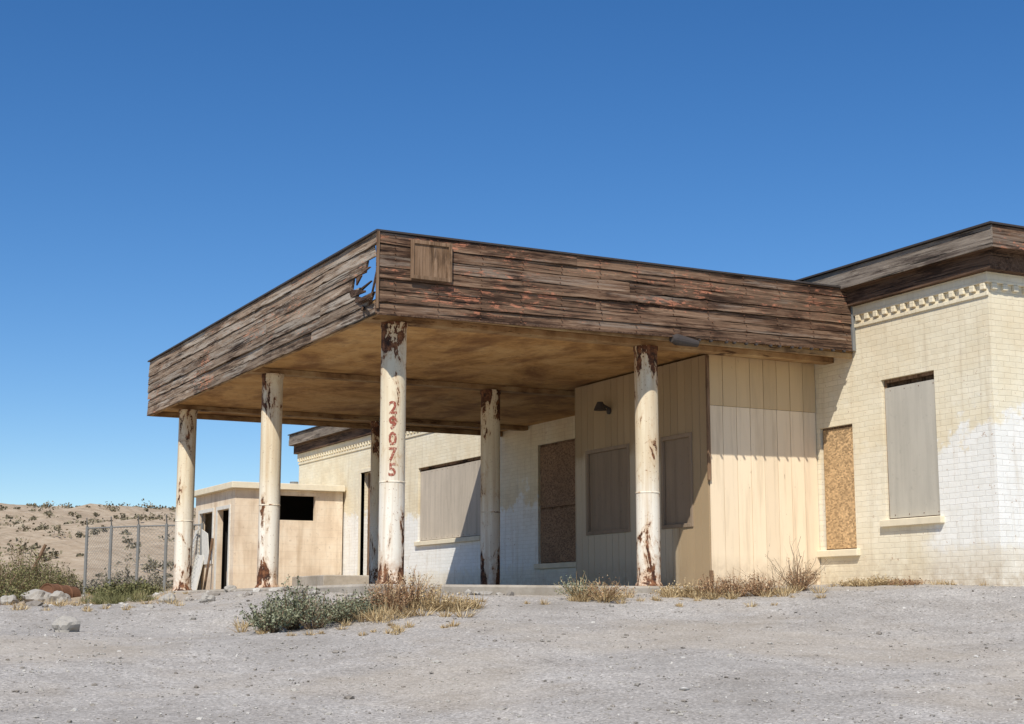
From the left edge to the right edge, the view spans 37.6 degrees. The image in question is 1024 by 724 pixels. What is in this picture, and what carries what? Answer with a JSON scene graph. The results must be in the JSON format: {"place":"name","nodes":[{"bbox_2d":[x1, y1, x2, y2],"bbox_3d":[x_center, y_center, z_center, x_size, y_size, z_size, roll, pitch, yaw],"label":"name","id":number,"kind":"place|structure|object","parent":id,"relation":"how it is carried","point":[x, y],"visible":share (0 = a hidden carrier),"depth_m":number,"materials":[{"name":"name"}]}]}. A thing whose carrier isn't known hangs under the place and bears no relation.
{"place":"outdoors","nodes":[
{"label":"outdoors","id":0,"kind":"place"},
{"bbox_2d":[10,590,253,607],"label":"gravel","id":1,"kind":"structure","parent":0,"point":[42,604],"depth_m":21.65,"materials":[{"name":"stone"}]},
{"bbox_2d":[0,503,1023,723],"bbox_3d":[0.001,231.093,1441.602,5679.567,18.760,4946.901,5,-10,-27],"label":"ground","id":2,"kind":"structure","parent":0,"point":[543,659],"depth_m":13.80,"materials":[{"name":"grey gravel"}]},
{"bbox_2d":[0,595,18,604],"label":"rock","id":3,"kind":"object","parent":2,"relation":"on","point":[5,598],"visible":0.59,"depth_m":29.50,"materials":[{"name":"stone"}]},
{"bbox_2d":[0,580,28,604],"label":"creosote bush","id":4,"kind":"object","parent":2,"relation":"on","point":[14,592],"visible":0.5,"depth_m":30.56,"materials":[{"name":"green plant"}]},
{"bbox_2d":[0,549,37,592],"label":"creosote bush","id":5,"kind":"object","parent":2,"relation":"on","point":[6,576],"visible":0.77,"depth_m":33.66,"materials":[{"name":"green plant"}]},
{"bbox_2d":[2,559,50,599],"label":"creosote bush","id":6,"kind":"object","parent":2,"relation":"on","point":[25,586],"visible":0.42,"depth_m":35.58,"materials":[{"name":"green plant"}]},
{"bbox_2d":[0,536,57,590],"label":"creosote bush","id":7,"kind":"object","parent":2,"relation":"on","point":[19,560],"visible":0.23,"depth_m":38.68,"materials":[{"name":"green plant"}]},
{"bbox_2d":[20,589,50,602],"bbox_3d":[-9.670,4.833,30.605,0.582,0.434,0.562,8,-12,-41],"label":"rock","id":8,"kind":"object","parent":2,"relation":"on","point":[37,594],"visible":0.56,"depth_m":30.46,"materials":[{"name":"stone"}]},
{"bbox_2d":[28,544,46,583],"bbox_3d":[-12.031,5.298,37.643,0.723,1.485,0.094,0,-9,-1],"label":"leaning post","id":9,"kind":"object","parent":2,"relation":"on","point":[42,550],"visible":0.39,"depth_m":37.69,"materials":[{"name":"brown wood"}]},
{"bbox_2d":[11,548,66,588],"bbox_3d":[-11.540,5.141,36.654,1.465,1.231,1.406,-2,-10,13],"label":"creosote bush","id":10,"kind":"object","parent":2,"relation":"on","point":[49,581],"visible":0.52,"depth_m":36.63,"materials":[{"name":"green plant"}]},
{"bbox_2d":[40,583,80,597],"bbox_3d":[-9.608,4.961,31.972,0.468,0.468,0.800,-5,-15,27],"label":"rusty drum","id":11,"kind":"object","parent":2,"relation":"on","point":[72,592],"visible":0.42,"depth_m":31.84,"materials":[{"name":"metal"}]},
{"bbox_2d":[49,591,71,601],"bbox_3d":[-9.066,4.730,30.117,0.415,0.311,0.444,-2,-10,13],"label":"rock","id":12,"kind":"object","parent":2,"relation":"on","point":[57,595],"visible":0.69,"depth_m":29.97,"materials":[{"name":"stone"}]},
{"bbox_2d":[38,560,83,586],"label":"creosote bush","id":13,"kind":"object","parent":2,"relation":"on","point":[63,579],"visible":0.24,"depth_m":39.49,"materials":[{"name":"green plant"}]},
{"bbox_2d":[51,616,80,631],"bbox_3d":[-4.965,2.945,16.744,0.314,0.243,0.305,5,-11,-29],"label":"rock","id":14,"kind":"object","parent":2,"relation":"on","point":[66,624],"visible":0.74,"depth_m":16.66,"materials":[{"name":"stone"}]},
{"bbox_2d":[52,566,92,592],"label":"desert shrub","id":15,"kind":"object","parent":2,"relation":"on","point":[79,586],"visible":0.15,"depth_m":45.51,"materials":[{"name":"plant"}]},
{"bbox_2d":[78,577,103,593],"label":"desert shrub","id":16,"kind":"object","parent":2,"relation":"on","point":[94,583],"visible":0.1,"depth_m":46.38,"materials":[{"name":"plant"}]},
{"bbox_2d":[0,584,188,611],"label":"dry grass","id":17,"kind":"structure","parent":2,"relation":"on","point":[63,603],"depth_m":20.91,"materials":[{"name":"plant"}]},
{"bbox_2d":[0,498,195,588],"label":"hillside shrubs","id":18,"kind":"object","parent":2,"relation":"on","point":[81,534],"visible":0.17,"depth_m":88.06,"materials":[{"name":"green plant"}]},
{"bbox_2d":[83,577,130,596],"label":"creosote bush","id":19,"kind":"object","parent":2,"relation":"on","point":[112,589],"visible":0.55,"depth_m":26.51,"materials":[{"name":"green plant"}]},
{"bbox_2d":[94,565,134,586],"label":"desert shrub","id":20,"kind":"object","parent":2,"relation":"on","point":[122,578],"visible":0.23,"depth_m":48.49,"materials":[{"name":"plant"}]},
{"bbox_2d":[116,577,154,585],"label":"desert shrub","id":21,"kind":"object","parent":2,"relation":"on","point":[133,581],"visible":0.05,"depth_m":45.47,"materials":[{"name":"plant"}]},
{"bbox_2d":[114,578,163,594],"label":"creosote bush","id":22,"kind":"object","parent":2,"relation":"on","point":[144,586],"visible":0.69,"depth_m":26.57,"materials":[{"name":"green plant"}]},
{"bbox_2d":[83,514,203,594],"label":"chain link fence","id":23,"kind":"object","parent":2,"relation":"on","point":[137,543],"visible":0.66,"depth_m":42.80,"materials":[{"name":"metal"}]},
{"bbox_2d":[139,568,172,591],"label":"desert shrub","id":24,"kind":"object","parent":2,"relation":"on","point":[158,580],"visible":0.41,"depth_m":49.36,"materials":[{"name":"plant"}]},
{"bbox_2d":[158,592,177,602],"bbox_3d":[-4.952,3.430,21.731,0.250,0.201,0.274,8,-12,-40],"label":"rock","id":25,"kind":"object","parent":2,"relation":"on","point":[168,596],"visible":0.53,"depth_m":21.67,"materials":[{"name":"stone"}]},
{"bbox_2d":[199,593,214,602],"bbox_3d":[-4.198,3.270,20.744,0.210,0.174,0.231,-2,-9,11],"label":"rock","id":26,"kind":"object","parent":2,"relation":"on","point":[206,597],"visible":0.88,"depth_m":20.68,"materials":[{"name":"stone"}]},
{"bbox_2d":[76,580,353,622],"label":"green grass","id":27,"kind":"structure","parent":2,"relation":"on","point":[110,599],"depth_m":24.36,"materials":[{"name":"green plant"}]},
{"bbox_2d":[224,585,236,592],"bbox_3d":[-4.446,3.599,23.743,0.200,0.156,0.232,1,-9,-9],"label":"rock","id":28,"kind":"object","parent":2,"relation":"on","point":[228,587],"visible":0.59,"depth_m":23.67,"materials":[{"name":"stone"}]},
{"bbox_2d":[191,481,344,589],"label":"storage shed","id":29,"kind":"structure","parent":2,"relation":"on","point":[310,531],"depth_m":41.19,"materials":[{"name":"paint"}]},
{"bbox_2d":[234,592,308,632],"bbox_3d":[-2.662,2.766,16.584,0.775,0.463,0.785,-2,-10,15],"label":"sagebrush","id":30,"kind":"object","parent":2,"relation":"on","point":[273,619],"visible":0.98,"depth_m":16.47,"materials":[{"name":"green plant"}]},
{"bbox_2d":[262,574,321,629],"bbox_3d":[-2.478,2.712,16.980,0.729,0.643,0.739,5,-10,-27],"label":"sagebrush","id":31,"kind":"object","parent":2,"relation":"on","point":[287,602],"visible":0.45,"depth_m":16.91,"materials":[{"name":"green plant"}]},
{"bbox_2d":[279,586,348,628],"bbox_3d":[-2.194,2.737,16.765,0.720,0.507,0.703,-7,-12,37],"label":"sagebrush","id":32,"kind":"object","parent":2,"relation":"on","point":[316,619],"visible":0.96,"depth_m":16.71,"materials":[{"name":"green plant"}]},
{"bbox_2d":[127,587,513,606],"bbox_3d":[-4.683,3.601,23.003,2.869,0.294,11.893,7,-12,-37],"label":"rubble","id":33,"kind":"object","parent":2,"relation":"on","point":[467,591],"visible":0.47,"depth_m":19.59,"materials":[{"name":"stone"}]},
{"bbox_2d":[317,589,377,622],"bbox_3d":[-1.912,2.765,17.092,0.721,0.418,0.745,-6,-11,31],"label":"sagebrush","id":34,"kind":"object","parent":2,"relation":"on","point":[348,613],"visible":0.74,"depth_m":16.98,"materials":[{"name":"green plant"}]},
{"bbox_2d":[227,589,493,635],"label":"dry grass","id":35,"kind":"structure","parent":2,"relation":"on","point":[380,616],"depth_m":16.92,"materials":[{"name":"plant"}]},
{"bbox_2d":[346,586,388,617],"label":"sagebrush","id":36,"kind":"object","parent":2,"relation":"on","point":[368,601],"visible":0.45,"depth_m":17.21,"materials":[{"name":"green plant"}]},
{"bbox_2d":[361,569,422,614],"bbox_3d":[-1.381,2.639,17.317,0.774,0.560,0.714,-3,-10,18],"label":"dry weed","id":37,"kind":"object","parent":2,"relation":"on","point":[396,599],"visible":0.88,"depth_m":17.21,"materials":[{"name":"beige plant"}]},
{"bbox_2d":[387,564,442,608],"bbox_3d":[-1.159,2.633,17.607,0.680,0.529,0.716,-2,-9,10],"label":"dry weed","id":38,"kind":"object","parent":2,"relation":"on","point":[417,590],"visible":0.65,"depth_m":17.53,"materials":[{"name":"plant"}]},
{"bbox_2d":[412,582,466,610],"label":"dry weed","id":39,"kind":"object","parent":2,"relation":"on","point":[443,597],"visible":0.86,"depth_m":17.42,"materials":[{"name":"plant"}]},
{"bbox_2d":[444,591,480,608],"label":"dry weed","id":40,"kind":"object","parent":2,"relation":"on","point":[468,600],"visible":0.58,"depth_m":17.63,"materials":[{"name":"plant"}]},
{"bbox_2d":[554,571,603,597],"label":"dry weed","id":41,"kind":"object","parent":2,"relation":"on","point":[575,588],"visible":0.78,"depth_m":18.64,"materials":[{"name":"plant"}]},
{"bbox_2d":[147,221,1023,595],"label":"abandoned gas station","id":42,"kind":"object","parent":2,"relation":"on","point":[491,417],"visible":0.98,"depth_m":22.89,"materials":[{"name":"paint"}]},
{"bbox_2d":[367,473,369,574],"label":"door leaf","id":43,"kind":"structure","parent":42,"relation":"in","point":[368,528],"depth_m":40.55,"materials":[{"name":"brown wood"}]},
{"bbox_2d":[420,460,480,540],"bbox_3d":[-1.475,3.321,35.733,0.025,1.712,3.433,5,-10,-27],"label":"boarded window","id":44,"kind":"structure","parent":42,"relation":"in","point":[450,497],"depth_m":35.67,"materials":[{"name":"beige wood"}]},
{"bbox_2d":[421,457,480,540],"bbox_3d":[-1.425,3.294,35.770,0.090,1.810,3.500,5,-10,-27],"label":"boarded window frame","id":45,"kind":"structure","parent":42,"relation":"in","point":[477,458],"depth_m":35.87,"materials":[{"name":"wood"}]},
{"bbox_2d":[540,439,574,508],"bbox_3d":[1.050,2.320,31.106,0.090,1.350,1.770,5,-10,-27],"label":"boarded window frame","id":46,"kind":"structure","parent":42,"relation":"in","point":[566,441],"depth_m":31.24,"materials":[{"name":"wood"}]},
{"bbox_2d":[540,441,574,507],"bbox_3d":[0.999,2.330,31.071,0.027,1.286,1.704,5,-10,-27],"label":"boarded window","id":47,"kind":"structure","parent":42,"relation":"in","point":[557,462],"depth_m":31.15,"materials":[{"name":"brown wood"}]},
{"bbox_2d":[540,507,575,562],"bbox_3d":[1.000,3.547,30.871,0.022,1.092,1.702,5,-10,-27],"label":"boarded window","id":48,"kind":"structure","parent":42,"relation":"in","point":[557,526],"depth_m":30.93,"materials":[{"name":"brown wood"}]},
{"bbox_2d":[541,505,575,563],"bbox_3d":[1.050,3.549,30.905,0.090,1.140,1.770,5,-10,-27],"label":"boarded window frame","id":49,"kind":"structure","parent":42,"relation":"in","point":[573,505],"depth_m":31.03,"materials":[{"name":"wood"}]},
{"bbox_2d":[585,443,630,535],"bbox_3d":[1.611,2.157,25.272,0.050,1.450,1.410,5,-10,-27],"label":"porch window frame","id":50,"kind":"structure","parent":42,"relation":"in","point":[587,480],"depth_m":25.37,"materials":[{"name":"beige wood"}]},
{"bbox_2d":[660,432,693,528],"bbox_3d":[2.575,1.858,23.442,0.050,1.450,0.870,5,-10,-27],"label":"porch window frame","id":51,"kind":"structure","parent":42,"relation":"in","point":[662,440],"depth_m":23.58,"materials":[{"name":"beige wood"}]},
{"bbox_2d":[823,424,856,549],"bbox_3d":[5.116,1.942,23.243,0.090,1.900,0.780,5,-10,-27],"label":"boarded window frame","id":52,"kind":"structure","parent":42,"relation":"in","point":[826,429],"depth_m":23.42,"materials":[{"name":"brown wood"}]},
{"bbox_2d":[823,427,856,548],"bbox_3d":[5.065,1.947,23.207,0.022,1.846,0.713,5,-10,-27],"label":"boarded window","id":53,"kind":"structure","parent":42,"relation":"in","point":[838,446],"depth_m":23.20,"materials":[{"name":"brown wood"}]},
{"bbox_2d":[884,371,939,518],"bbox_3d":[5.868,1.226,21.894,0.090,2.080,1.120,5,-10,-27],"label":"boarded window frame","id":54,"kind":"structure","parent":42,"relation":"in","point":[910,379],"depth_m":22.12,"materials":[{"name":"wood"}]},
{"bbox_2d":[885,379,939,517],"bbox_3d":[5.817,1.274,21.852,0.023,1.935,1.055,5,-10,-27],"label":"boarded window","id":55,"kind":"structure","parent":42,"relation":"in","point":[913,475],"depth_m":21.83,"materials":[{"name":"grey wood"}]},
{"bbox_2d":[574,573,636,601],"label":"dry weed","id":56,"kind":"object","parent":2,"relation":"on","point":[601,594],"visible":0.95,"depth_m":18.41,"materials":[{"name":"plant"}]},
{"bbox_2d":[478,580,828,606],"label":"dry grass","id":57,"kind":"structure","parent":2,"relation":"on","point":[783,592],"depth_m":18.78,"materials":[{"name":"plant"}]},
{"bbox_2d":[648,580,683,596],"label":"dry weed","id":58,"kind":"object","parent":2,"relation":"on","point":[662,588],"visible":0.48,"depth_m":19.21,"materials":[{"name":"plant"}]},
{"bbox_2d":[668,580,709,596],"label":"dry weed","id":59,"kind":"object","parent":2,"relation":"on","point":[689,589],"visible":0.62,"depth_m":18.98,"materials":[{"name":"plant"}]},
{"bbox_2d":[684,574,732,596],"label":"dry weed","id":60,"kind":"object","parent":2,"relation":"on","point":[708,586],"visible":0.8,"depth_m":18.95,"materials":[{"name":"beige plant"}]},
{"bbox_2d":[710,570,761,596],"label":"dry weed","id":61,"kind":"object","parent":2,"relation":"on","point":[736,588],"visible":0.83,"depth_m":19.00,"materials":[{"name":"beige plant"}]},
{"bbox_2d":[726,565,793,589],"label":"tumbleweed","id":62,"kind":"object","parent":2,"relation":"on","point":[769,578],"visible":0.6,"depth_m":20.22,"materials":[{"name":"brown plant"}]},
{"bbox_2d":[739,570,782,595],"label":"dry weed","id":63,"kind":"object","parent":2,"relation":"on","point":[760,587],"visible":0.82,"depth_m":19.11,"materials":[{"name":"beige plant"}]},
{"bbox_2d":[765,536,827,588],"bbox_3d":[3.795,2.670,20.140,0.969,0.801,0.965,5,-10,-27],"label":"tumbleweed","id":64,"kind":"object","parent":2,"relation":"on","point":[794,569],"visible":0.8,"depth_m":20.07,"materials":[{"name":"brown plant"}]},
{"bbox_2d":[772,556,825,590],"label":"dry weed","id":65,"kind":"object","parent":2,"relation":"on","point":[806,579],"visible":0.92,"depth_m":19.93,"materials":[{"name":"beige plant"}]},
{"bbox_2d":[856,572,897,585],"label":"dry weed","id":66,"kind":"object","parent":2,"relation":"on","point":[881,581],"visible":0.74,"depth_m":20.34,"materials":[{"name":"plant"}]},
{"bbox_2d":[880,576,928,584],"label":"dry weed","id":67,"kind":"object","parent":2,"relation":"on","point":[909,581],"visible":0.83,"depth_m":20.20,"materials":[{"name":"beige plant"}]},
{"bbox_2d":[828,577,987,586],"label":"dry grass","id":68,"kind":"structure","parent":2,"relation":"on","point":[833,584],"depth_m":20.37,"materials":[{"name":"plant"}]},
{"bbox_2d":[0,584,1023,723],"bbox_3d":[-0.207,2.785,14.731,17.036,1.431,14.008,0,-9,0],"label":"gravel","id":69,"kind":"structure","parent":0,"point":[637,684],"depth_m":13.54,"materials":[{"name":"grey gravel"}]},
{"bbox_2d":[0,0,1023,507],"label":"sky","id":70,"kind":"structure","parent":0,"point":[166,166],"materials":[{"name":"blue"}]}
]}

